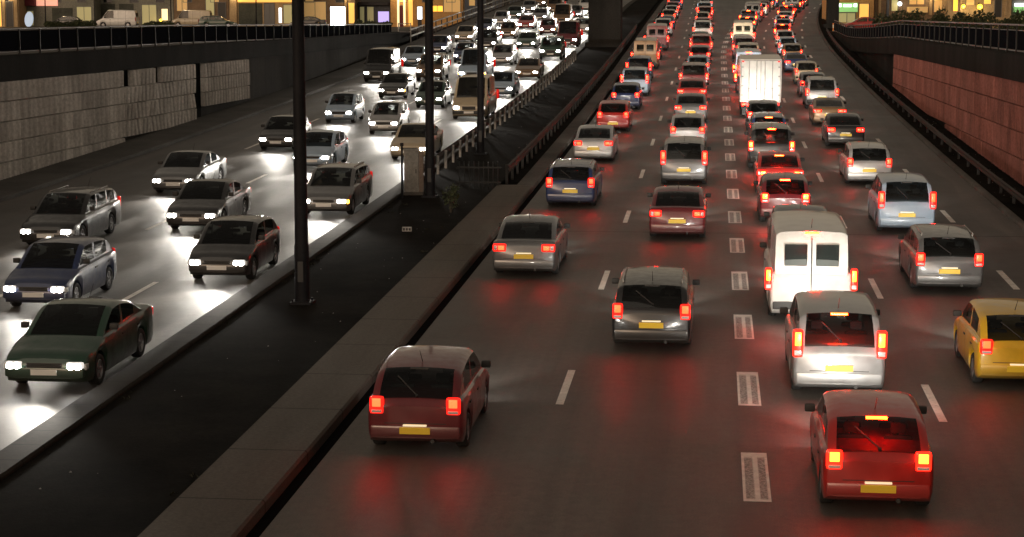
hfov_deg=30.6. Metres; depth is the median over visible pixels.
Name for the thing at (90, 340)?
saloon
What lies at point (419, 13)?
advertising panel
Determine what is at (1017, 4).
building
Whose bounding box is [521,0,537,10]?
saloon
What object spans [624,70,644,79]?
rear window
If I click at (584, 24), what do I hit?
estate car
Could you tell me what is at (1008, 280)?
lane marking
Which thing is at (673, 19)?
coupe
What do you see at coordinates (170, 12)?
street lamp
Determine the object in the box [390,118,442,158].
saloon
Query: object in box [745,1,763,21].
panel van
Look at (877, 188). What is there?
side window
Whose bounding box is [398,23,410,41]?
gate frame
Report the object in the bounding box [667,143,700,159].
rear window
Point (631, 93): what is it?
hatchback
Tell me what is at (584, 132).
rear window
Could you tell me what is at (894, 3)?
shop window
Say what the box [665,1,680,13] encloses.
saloon
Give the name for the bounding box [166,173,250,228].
saloon
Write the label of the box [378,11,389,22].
advertising panel
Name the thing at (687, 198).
rear window
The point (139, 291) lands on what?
lane marking
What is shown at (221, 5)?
door
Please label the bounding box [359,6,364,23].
lit window
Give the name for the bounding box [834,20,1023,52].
railing
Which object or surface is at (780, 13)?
rear window
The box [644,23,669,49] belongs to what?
panel van
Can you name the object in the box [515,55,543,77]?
coupe
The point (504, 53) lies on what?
estate car
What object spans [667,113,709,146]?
hatchback
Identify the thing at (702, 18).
hatchback
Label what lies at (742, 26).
panel van
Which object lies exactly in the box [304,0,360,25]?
building
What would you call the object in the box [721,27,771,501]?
lane marking
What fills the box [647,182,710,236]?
saloon
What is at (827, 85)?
rear window
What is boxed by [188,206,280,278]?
hatchback
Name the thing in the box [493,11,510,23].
city car
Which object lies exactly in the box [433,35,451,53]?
city car
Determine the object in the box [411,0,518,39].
guardrail
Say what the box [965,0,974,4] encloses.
shop window
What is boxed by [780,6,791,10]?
rear window
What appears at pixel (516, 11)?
saloon
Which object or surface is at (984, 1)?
lit window
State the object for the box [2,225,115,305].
estate car
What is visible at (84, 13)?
shop window
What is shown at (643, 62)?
rear window
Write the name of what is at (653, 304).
estate car
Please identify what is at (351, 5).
lit window
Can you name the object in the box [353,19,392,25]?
hedge
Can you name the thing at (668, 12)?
city car
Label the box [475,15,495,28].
saloon
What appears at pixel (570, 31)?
panel van
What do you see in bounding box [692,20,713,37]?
off roader
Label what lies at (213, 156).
side window
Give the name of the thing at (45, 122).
noise panel
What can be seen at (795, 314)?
side window
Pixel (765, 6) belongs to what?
hatchback
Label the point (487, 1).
window
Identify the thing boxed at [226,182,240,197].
side window
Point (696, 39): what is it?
rear window
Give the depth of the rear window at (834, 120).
85.68 m
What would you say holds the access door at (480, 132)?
in the street lamp at (480, 86)
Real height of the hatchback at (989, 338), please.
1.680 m
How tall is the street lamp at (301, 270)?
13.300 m
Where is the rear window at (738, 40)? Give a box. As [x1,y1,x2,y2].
[735,38,752,45]
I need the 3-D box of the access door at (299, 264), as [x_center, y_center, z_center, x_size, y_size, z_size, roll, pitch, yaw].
[-5.161,0.082,45.555,0.140,0.500,0.020,1,8,6]
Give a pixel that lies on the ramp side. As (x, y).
(473, 17)
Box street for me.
[0,27,1023,54]
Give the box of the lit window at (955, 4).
[952,0,958,10]
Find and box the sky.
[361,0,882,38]
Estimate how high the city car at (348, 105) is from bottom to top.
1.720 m
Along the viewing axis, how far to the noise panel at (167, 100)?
92.86 m
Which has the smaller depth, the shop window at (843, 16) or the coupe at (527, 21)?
the coupe at (527, 21)
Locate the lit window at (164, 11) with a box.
[161,8,168,19]
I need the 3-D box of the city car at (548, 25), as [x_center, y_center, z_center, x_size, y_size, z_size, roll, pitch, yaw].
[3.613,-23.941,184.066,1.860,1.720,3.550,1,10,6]
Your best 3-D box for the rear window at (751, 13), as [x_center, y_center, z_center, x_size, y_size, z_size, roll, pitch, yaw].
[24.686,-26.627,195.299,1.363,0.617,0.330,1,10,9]
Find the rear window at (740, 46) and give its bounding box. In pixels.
[739,45,756,47]
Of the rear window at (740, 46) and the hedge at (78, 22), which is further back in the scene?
the hedge at (78, 22)
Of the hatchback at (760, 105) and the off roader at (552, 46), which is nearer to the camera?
the hatchback at (760, 105)
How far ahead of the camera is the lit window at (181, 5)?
250.48 m
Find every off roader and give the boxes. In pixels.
[416,51,450,80]
[539,33,565,59]
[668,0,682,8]
[678,62,710,90]
[689,33,713,55]
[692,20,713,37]
[696,0,713,11]
[730,36,756,58]
[734,42,760,48]
[739,9,758,26]
[744,122,794,167]
[777,5,795,19]
[801,76,838,108]
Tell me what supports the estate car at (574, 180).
on the road at (636, 440)
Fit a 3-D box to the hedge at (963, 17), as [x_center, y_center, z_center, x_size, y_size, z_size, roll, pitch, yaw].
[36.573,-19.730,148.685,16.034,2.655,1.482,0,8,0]
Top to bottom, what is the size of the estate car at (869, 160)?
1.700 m
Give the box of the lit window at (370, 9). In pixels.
[367,6,373,20]
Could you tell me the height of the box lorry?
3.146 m
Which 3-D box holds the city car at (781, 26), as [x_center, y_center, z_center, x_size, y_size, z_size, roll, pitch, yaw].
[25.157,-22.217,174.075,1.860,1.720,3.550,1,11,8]
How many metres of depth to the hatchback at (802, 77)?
114.34 m
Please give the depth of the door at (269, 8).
247.63 m
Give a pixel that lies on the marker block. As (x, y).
(406, 228)
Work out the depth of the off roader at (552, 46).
149.26 m
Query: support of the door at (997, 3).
in the building at (1001, 9)
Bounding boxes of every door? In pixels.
[5,1,13,26]
[218,2,225,18]
[264,3,274,23]
[297,262,302,281]
[399,5,403,26]
[427,168,430,181]
[479,131,481,141]
[994,0,1001,16]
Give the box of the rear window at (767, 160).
[761,155,797,166]
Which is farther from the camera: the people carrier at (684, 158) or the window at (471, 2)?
the window at (471, 2)
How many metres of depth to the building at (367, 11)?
257.52 m
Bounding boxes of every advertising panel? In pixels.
[330,6,345,25]
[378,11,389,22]
[417,6,422,27]
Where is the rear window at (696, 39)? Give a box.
[693,36,709,42]
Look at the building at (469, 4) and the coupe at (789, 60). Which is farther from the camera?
the building at (469, 4)
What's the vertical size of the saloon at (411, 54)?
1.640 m
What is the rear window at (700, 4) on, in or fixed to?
in the off roader at (704, 3)
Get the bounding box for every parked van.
[96,10,138,27]
[172,10,211,26]
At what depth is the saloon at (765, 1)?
228.43 m
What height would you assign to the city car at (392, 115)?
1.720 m
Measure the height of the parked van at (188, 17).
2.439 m
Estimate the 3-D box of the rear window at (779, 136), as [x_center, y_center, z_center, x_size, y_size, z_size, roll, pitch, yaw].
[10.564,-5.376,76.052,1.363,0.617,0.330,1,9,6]
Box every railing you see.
[0,24,390,53]
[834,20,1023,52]
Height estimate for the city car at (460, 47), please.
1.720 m
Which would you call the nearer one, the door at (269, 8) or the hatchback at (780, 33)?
the hatchback at (780, 33)
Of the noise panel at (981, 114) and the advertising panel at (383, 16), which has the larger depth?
the advertising panel at (383, 16)
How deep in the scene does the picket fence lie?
69.89 m
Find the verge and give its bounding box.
[818,7,1023,220]
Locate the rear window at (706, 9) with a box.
[699,7,710,12]
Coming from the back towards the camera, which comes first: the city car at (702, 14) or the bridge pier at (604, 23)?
the city car at (702, 14)
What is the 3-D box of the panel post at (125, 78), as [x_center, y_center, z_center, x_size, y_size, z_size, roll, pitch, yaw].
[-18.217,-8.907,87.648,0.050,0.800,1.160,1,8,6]
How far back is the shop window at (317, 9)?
253.56 m
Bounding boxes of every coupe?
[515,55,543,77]
[516,32,539,47]
[517,15,536,28]
[532,8,549,18]
[659,16,676,28]
[781,53,808,71]
[808,94,846,124]
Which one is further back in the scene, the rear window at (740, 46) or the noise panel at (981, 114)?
the rear window at (740, 46)
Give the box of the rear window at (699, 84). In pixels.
[680,81,703,87]
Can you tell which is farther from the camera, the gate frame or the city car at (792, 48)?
the gate frame
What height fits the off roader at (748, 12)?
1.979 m
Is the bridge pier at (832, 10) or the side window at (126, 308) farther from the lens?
the bridge pier at (832, 10)
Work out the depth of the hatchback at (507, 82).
115.69 m
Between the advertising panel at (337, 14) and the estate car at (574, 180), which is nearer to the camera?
the estate car at (574, 180)
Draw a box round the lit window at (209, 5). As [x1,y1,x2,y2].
[205,0,214,14]
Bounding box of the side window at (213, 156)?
[204,153,216,165]
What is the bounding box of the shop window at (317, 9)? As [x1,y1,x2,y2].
[304,1,326,22]
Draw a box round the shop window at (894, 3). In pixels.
[891,0,898,10]
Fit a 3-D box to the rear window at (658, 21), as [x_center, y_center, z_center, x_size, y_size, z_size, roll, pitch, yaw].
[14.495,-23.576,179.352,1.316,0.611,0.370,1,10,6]
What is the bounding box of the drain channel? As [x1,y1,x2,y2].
[246,3,666,536]
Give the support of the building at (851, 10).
on the street
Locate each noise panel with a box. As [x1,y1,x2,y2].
[0,71,125,179]
[122,64,196,136]
[200,59,249,105]
[893,54,1023,185]
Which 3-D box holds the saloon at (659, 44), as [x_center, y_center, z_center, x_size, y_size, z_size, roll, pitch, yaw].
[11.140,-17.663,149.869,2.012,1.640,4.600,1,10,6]
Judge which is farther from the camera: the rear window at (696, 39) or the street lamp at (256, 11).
the street lamp at (256, 11)
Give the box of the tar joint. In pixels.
[593,231,1008,236]
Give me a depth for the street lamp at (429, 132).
66.80 m
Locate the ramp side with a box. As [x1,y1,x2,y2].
[437,0,522,31]
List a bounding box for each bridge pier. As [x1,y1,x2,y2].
[585,0,623,47]
[823,0,838,27]
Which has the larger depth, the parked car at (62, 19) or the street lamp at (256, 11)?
the street lamp at (256, 11)
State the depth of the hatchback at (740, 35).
156.78 m
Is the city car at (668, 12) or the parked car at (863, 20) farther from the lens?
the city car at (668, 12)
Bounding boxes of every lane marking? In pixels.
[0,31,537,296]
[122,119,441,299]
[556,1,694,403]
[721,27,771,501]
[763,23,946,421]
[801,4,1018,288]
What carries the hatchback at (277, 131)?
on the road at (178, 296)
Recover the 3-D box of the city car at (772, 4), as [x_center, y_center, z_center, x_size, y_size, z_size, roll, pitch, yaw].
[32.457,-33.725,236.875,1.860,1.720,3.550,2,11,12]
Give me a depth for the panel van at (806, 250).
43.15 m
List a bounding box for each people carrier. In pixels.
[476,27,501,47]
[620,66,652,94]
[626,55,654,80]
[653,18,673,35]
[659,136,710,183]
[696,6,713,19]
[780,290,886,389]
[866,172,936,230]
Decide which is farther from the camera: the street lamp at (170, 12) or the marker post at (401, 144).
the street lamp at (170, 12)
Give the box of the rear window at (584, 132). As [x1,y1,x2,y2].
[578,128,609,137]
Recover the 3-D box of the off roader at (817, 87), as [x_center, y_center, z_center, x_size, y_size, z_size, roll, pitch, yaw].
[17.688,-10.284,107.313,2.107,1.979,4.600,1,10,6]
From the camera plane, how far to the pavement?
90.34 m
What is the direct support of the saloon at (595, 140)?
on the road at (636, 440)
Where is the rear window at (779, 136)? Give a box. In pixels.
[755,128,788,143]
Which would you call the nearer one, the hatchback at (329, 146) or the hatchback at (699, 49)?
the hatchback at (329, 146)
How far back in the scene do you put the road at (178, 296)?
63.73 m
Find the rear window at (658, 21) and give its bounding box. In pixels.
[656,20,669,25]
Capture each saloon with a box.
[4,283,152,384]
[151,144,225,192]
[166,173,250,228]
[378,72,415,97]
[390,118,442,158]
[401,42,424,65]
[455,23,476,41]
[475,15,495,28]
[493,213,569,272]
[506,6,524,16]
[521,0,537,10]
[573,122,619,159]
[578,0,587,8]
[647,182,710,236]
[658,41,663,59]
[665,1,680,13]
[672,93,709,121]
[676,78,708,99]
[688,31,707,47]
[751,151,804,192]
[760,0,771,11]
[764,204,826,235]
[776,11,794,24]
[820,112,864,145]
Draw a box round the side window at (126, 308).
[105,303,133,332]
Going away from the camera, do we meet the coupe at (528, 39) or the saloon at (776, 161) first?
the saloon at (776, 161)
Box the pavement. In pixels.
[0,0,525,201]
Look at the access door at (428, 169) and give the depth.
67.07 m
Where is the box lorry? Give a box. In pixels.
[737,54,781,115]
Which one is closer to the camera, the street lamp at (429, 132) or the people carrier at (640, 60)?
the street lamp at (429, 132)
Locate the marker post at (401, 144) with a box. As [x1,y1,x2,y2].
[400,143,403,197]
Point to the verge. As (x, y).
(1004, 198)
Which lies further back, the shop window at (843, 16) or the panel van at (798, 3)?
the panel van at (798, 3)
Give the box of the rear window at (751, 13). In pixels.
[742,11,754,15]
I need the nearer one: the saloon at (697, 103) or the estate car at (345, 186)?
the estate car at (345, 186)
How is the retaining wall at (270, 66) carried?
on the ground at (518, 178)
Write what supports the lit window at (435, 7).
in the building at (403, 11)
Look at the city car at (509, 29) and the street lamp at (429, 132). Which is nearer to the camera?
the street lamp at (429, 132)
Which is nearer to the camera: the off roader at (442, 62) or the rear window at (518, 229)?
the rear window at (518, 229)
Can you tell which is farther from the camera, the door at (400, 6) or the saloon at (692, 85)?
the door at (400, 6)
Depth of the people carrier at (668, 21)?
179.37 m
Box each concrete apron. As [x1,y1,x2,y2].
[138,185,532,536]
[517,0,667,189]
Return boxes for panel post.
[122,70,127,86]
[192,63,200,117]
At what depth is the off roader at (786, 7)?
205.75 m
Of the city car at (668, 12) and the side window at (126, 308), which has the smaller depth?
the side window at (126, 308)
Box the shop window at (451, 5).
[443,0,460,11]
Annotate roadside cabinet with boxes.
[403,148,423,194]
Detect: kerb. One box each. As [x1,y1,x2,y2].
[0,0,636,481]
[817,4,1023,230]
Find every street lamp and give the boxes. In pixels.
[170,0,171,20]
[255,0,256,23]
[289,0,315,304]
[421,0,438,197]
[474,0,487,154]
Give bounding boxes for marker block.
[402,227,411,230]
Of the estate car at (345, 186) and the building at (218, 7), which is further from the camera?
the building at (218, 7)
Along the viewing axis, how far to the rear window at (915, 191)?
57.89 m
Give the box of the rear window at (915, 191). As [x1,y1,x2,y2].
[886,182,928,201]
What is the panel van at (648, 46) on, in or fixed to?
on the road at (636, 440)
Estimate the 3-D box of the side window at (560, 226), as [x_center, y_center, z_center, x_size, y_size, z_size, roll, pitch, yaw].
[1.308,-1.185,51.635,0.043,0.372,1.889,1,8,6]
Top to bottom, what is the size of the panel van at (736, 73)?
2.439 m
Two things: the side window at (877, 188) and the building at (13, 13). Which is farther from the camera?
the building at (13, 13)
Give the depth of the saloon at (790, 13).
198.77 m
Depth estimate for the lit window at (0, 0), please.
247.63 m
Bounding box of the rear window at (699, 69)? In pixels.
[683,65,704,74]
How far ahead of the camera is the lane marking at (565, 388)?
48.14 m
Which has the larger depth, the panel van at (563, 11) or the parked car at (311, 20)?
the parked car at (311, 20)
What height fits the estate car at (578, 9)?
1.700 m
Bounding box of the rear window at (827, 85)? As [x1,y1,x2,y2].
[810,80,833,90]
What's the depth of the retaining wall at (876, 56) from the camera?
96.50 m
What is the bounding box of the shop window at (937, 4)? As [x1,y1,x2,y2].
[933,0,941,11]
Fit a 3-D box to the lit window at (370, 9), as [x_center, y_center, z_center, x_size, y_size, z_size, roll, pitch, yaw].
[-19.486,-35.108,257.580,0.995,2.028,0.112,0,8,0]
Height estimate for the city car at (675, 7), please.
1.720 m
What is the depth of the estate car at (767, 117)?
85.10 m
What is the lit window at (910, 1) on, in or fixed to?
in the building at (928, 8)
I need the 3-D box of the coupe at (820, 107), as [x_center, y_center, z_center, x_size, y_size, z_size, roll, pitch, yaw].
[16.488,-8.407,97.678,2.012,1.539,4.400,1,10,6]
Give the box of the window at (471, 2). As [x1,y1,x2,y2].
[469,0,474,5]
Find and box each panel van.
[363,46,403,81]
[451,74,498,118]
[458,47,495,76]
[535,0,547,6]
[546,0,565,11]
[552,3,574,23]
[556,20,582,46]
[631,37,660,68]
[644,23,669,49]
[731,20,754,39]
[732,48,760,82]
[733,56,738,92]
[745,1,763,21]
[760,210,857,314]
[783,0,802,12]
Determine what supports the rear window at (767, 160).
in the saloon at (776, 161)
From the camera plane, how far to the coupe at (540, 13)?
211.07 m
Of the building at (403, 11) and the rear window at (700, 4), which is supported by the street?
the building at (403, 11)
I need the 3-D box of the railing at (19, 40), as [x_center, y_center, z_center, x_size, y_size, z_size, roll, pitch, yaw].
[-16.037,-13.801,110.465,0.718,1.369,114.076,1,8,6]
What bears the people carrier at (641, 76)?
on the road at (636, 440)
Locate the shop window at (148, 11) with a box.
[141,4,156,23]
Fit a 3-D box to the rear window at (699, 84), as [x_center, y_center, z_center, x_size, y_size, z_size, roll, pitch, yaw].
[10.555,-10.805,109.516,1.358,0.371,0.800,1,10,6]
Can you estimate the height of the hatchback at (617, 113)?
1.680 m
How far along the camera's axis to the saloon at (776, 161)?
68.57 m
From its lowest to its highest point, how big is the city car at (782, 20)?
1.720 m
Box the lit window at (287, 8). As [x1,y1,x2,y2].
[283,4,291,22]
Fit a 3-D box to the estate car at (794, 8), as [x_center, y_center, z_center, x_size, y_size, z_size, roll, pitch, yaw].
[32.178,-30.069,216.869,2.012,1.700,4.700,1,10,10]
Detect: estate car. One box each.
[19,181,120,244]
[307,157,372,213]
[492,40,517,64]
[546,158,604,204]
[572,4,582,17]
[575,17,587,31]
[612,266,699,343]
[738,16,757,30]
[745,112,788,135]
[783,4,797,16]
[838,140,891,182]
[898,223,983,288]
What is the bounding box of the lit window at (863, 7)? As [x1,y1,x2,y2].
[859,3,869,17]
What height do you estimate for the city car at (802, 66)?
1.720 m
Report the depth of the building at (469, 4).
356.46 m
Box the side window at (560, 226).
[557,218,562,234]
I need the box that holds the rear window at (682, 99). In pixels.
[678,96,703,103]
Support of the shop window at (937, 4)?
in the building at (928, 8)
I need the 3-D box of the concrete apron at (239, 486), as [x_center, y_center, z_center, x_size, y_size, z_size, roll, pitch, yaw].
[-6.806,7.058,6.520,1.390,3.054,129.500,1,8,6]
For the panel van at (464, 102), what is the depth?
100.51 m
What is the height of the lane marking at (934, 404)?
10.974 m
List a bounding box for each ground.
[0,0,658,536]
[399,0,662,184]
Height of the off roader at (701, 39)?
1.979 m
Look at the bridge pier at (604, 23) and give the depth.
163.57 m
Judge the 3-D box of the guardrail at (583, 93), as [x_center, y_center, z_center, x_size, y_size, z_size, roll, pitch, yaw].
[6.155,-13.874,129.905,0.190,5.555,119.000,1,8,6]
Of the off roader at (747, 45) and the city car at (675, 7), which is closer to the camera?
the off roader at (747, 45)
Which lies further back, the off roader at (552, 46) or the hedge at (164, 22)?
the hedge at (164, 22)
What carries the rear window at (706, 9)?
in the people carrier at (705, 9)
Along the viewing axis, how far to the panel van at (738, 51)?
124.90 m
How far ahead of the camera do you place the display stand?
233.88 m
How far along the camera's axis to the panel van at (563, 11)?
200.78 m
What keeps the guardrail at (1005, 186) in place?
on the verge
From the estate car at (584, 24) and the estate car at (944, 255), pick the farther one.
the estate car at (584, 24)
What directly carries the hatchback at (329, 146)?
on the road at (178, 296)
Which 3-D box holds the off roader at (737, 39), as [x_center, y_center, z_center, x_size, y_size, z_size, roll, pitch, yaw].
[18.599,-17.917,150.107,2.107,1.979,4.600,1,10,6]
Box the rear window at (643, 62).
[629,58,647,66]
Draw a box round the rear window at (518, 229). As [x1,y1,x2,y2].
[501,221,551,238]
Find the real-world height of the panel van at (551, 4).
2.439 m
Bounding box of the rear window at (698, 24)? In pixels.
[695,22,709,28]
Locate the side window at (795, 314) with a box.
[790,296,799,328]
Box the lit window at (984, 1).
[983,0,991,3]
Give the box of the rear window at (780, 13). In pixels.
[779,12,790,15]
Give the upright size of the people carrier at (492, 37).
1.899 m
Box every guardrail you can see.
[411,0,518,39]
[424,49,575,173]
[505,24,636,184]
[826,28,1023,203]
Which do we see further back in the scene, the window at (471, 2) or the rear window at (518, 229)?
the window at (471, 2)
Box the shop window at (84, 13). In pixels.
[76,6,91,20]
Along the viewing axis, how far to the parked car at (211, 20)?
233.15 m
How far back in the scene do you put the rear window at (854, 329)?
35.59 m
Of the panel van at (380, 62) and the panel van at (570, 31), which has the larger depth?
the panel van at (570, 31)
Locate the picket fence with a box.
[457,161,500,187]
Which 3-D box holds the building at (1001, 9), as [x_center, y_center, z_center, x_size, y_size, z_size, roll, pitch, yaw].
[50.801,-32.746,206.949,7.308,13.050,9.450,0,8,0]
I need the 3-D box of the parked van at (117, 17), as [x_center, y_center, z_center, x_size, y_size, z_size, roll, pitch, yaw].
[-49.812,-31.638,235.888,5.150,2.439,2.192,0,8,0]
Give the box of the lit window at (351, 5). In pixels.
[348,2,354,22]
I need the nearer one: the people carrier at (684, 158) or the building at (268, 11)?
the people carrier at (684, 158)
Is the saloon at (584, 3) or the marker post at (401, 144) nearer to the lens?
the marker post at (401, 144)
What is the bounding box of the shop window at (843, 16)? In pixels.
[839,12,855,21]
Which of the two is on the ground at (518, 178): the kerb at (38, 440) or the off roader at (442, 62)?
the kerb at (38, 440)
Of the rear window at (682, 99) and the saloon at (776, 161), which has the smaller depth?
the saloon at (776, 161)
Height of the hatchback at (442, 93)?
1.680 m
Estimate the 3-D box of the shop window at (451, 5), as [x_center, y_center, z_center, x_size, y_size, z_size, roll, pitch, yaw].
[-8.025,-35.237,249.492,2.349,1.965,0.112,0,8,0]
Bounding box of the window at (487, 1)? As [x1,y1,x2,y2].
[486,0,492,5]
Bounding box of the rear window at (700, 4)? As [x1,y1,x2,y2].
[699,3,709,5]
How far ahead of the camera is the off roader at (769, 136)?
76.02 m
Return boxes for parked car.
[51,15,79,26]
[198,16,236,26]
[290,16,326,25]
[842,16,886,27]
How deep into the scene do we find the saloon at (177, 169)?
69.54 m
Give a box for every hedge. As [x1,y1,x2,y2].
[43,18,96,26]
[143,20,174,26]
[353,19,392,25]
[872,7,1023,29]
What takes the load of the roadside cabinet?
on the median ground at (122, 466)
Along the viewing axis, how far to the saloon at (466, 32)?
173.04 m
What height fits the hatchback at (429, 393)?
1.680 m
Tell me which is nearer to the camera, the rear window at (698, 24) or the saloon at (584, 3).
the rear window at (698, 24)
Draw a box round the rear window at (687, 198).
[655,191,699,205]
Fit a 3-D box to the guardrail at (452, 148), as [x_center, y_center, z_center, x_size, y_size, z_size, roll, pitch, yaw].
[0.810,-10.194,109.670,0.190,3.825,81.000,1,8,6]
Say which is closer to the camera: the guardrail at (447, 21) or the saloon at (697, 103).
the saloon at (697, 103)
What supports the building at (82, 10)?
on the street
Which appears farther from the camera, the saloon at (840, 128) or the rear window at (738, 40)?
the rear window at (738, 40)
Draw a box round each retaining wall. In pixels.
[0,29,434,139]
[830,31,1023,186]
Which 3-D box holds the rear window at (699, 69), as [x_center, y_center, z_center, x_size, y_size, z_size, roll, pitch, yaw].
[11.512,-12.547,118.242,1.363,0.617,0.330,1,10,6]
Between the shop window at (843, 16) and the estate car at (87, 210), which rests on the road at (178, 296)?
the estate car at (87, 210)
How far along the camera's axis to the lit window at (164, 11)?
255.61 m
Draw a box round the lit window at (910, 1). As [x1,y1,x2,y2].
[909,0,924,3]
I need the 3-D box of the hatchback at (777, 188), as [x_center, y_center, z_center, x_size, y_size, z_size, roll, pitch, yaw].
[9.021,-2.577,62.161,1.955,1.680,4.050,1,9,6]
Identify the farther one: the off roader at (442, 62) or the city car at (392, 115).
the off roader at (442, 62)
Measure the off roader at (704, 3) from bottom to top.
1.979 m
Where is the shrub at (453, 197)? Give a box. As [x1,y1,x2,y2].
[439,183,459,212]
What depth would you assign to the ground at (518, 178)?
101.23 m
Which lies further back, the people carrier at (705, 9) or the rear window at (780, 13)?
the people carrier at (705, 9)
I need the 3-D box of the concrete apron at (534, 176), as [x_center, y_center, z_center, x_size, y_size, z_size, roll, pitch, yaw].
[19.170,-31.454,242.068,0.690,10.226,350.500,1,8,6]
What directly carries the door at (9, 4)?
in the building at (13, 13)
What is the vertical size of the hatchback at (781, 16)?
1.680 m
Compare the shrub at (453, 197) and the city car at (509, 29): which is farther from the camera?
the city car at (509, 29)
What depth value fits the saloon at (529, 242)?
49.83 m
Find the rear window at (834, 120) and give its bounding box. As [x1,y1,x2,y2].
[830,116,859,124]
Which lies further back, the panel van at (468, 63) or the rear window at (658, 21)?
the rear window at (658, 21)
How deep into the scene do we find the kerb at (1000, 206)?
81.93 m
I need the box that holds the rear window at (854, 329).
[805,312,874,347]
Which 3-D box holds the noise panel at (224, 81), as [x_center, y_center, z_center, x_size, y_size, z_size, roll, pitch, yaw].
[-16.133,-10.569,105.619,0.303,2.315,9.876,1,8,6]
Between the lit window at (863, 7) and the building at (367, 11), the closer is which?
the lit window at (863, 7)
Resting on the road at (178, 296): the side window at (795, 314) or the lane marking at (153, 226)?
the lane marking at (153, 226)
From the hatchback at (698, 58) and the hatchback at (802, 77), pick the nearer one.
the hatchback at (802, 77)
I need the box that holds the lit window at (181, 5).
[176,0,187,10]
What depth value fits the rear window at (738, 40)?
148.05 m
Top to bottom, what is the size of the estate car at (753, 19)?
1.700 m
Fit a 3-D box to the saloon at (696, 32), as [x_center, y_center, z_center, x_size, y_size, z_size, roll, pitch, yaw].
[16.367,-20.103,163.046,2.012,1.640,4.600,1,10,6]
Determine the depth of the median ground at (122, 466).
37.70 m
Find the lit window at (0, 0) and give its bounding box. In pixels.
[0,0,1,25]
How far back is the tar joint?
58.07 m
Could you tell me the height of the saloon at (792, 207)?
1.640 m
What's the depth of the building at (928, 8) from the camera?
205.93 m
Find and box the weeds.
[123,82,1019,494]
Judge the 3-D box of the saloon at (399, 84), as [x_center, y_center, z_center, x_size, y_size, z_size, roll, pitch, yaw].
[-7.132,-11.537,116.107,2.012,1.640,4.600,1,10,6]
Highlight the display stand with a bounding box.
[25,12,33,27]
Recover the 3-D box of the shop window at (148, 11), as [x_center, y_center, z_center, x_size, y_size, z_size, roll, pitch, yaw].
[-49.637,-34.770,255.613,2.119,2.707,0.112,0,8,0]
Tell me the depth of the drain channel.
34.69 m
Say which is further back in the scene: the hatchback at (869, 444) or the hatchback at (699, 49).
the hatchback at (699, 49)
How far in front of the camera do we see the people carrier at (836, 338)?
35.57 m
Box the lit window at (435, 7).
[433,5,442,10]
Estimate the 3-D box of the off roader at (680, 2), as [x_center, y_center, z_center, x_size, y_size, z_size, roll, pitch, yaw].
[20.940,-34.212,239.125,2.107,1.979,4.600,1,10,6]
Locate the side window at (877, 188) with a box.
[872,175,881,193]
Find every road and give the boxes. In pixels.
[0,0,631,449]
[260,0,1023,536]
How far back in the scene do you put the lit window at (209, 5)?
250.48 m
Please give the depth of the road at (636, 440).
36.67 m
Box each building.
[0,0,26,26]
[24,0,100,26]
[101,0,173,24]
[174,0,228,26]
[229,0,291,25]
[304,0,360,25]
[357,2,390,23]
[390,0,464,26]
[465,0,520,19]
[822,0,873,24]
[874,0,941,24]
[941,0,1011,28]
[1011,0,1023,29]
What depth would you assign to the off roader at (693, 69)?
118.19 m
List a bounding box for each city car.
[325,90,364,122]
[368,95,409,133]
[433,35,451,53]
[453,41,476,61]
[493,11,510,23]
[499,19,518,37]
[539,19,557,34]
[661,9,677,22]
[664,3,679,18]
[694,11,711,19]
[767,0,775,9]
[772,23,791,39]
[774,18,792,28]
[775,36,797,55]
[779,43,803,58]
[791,59,818,83]
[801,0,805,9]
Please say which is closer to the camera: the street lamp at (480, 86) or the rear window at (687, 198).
the rear window at (687, 198)
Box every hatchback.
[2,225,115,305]
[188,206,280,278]
[258,108,310,149]
[292,125,348,165]
[368,345,490,445]
[415,78,451,107]
[491,70,519,96]
[596,100,634,130]
[611,82,644,108]
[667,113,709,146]
[684,55,711,76]
[687,45,712,62]
[693,17,712,21]
[730,34,750,42]
[743,97,781,130]
[753,172,811,220]
[762,3,769,15]
[773,15,791,25]
[773,30,795,46]
[795,71,824,96]
[804,389,933,504]
[953,298,1023,382]
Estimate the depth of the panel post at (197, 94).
100.29 m
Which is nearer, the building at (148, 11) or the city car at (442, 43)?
the city car at (442, 43)
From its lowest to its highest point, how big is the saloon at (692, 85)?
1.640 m
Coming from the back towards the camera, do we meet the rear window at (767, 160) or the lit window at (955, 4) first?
the lit window at (955, 4)
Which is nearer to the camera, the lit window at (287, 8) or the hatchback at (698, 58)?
the hatchback at (698, 58)
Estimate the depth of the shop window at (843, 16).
203.15 m
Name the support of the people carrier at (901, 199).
on the road at (636, 440)

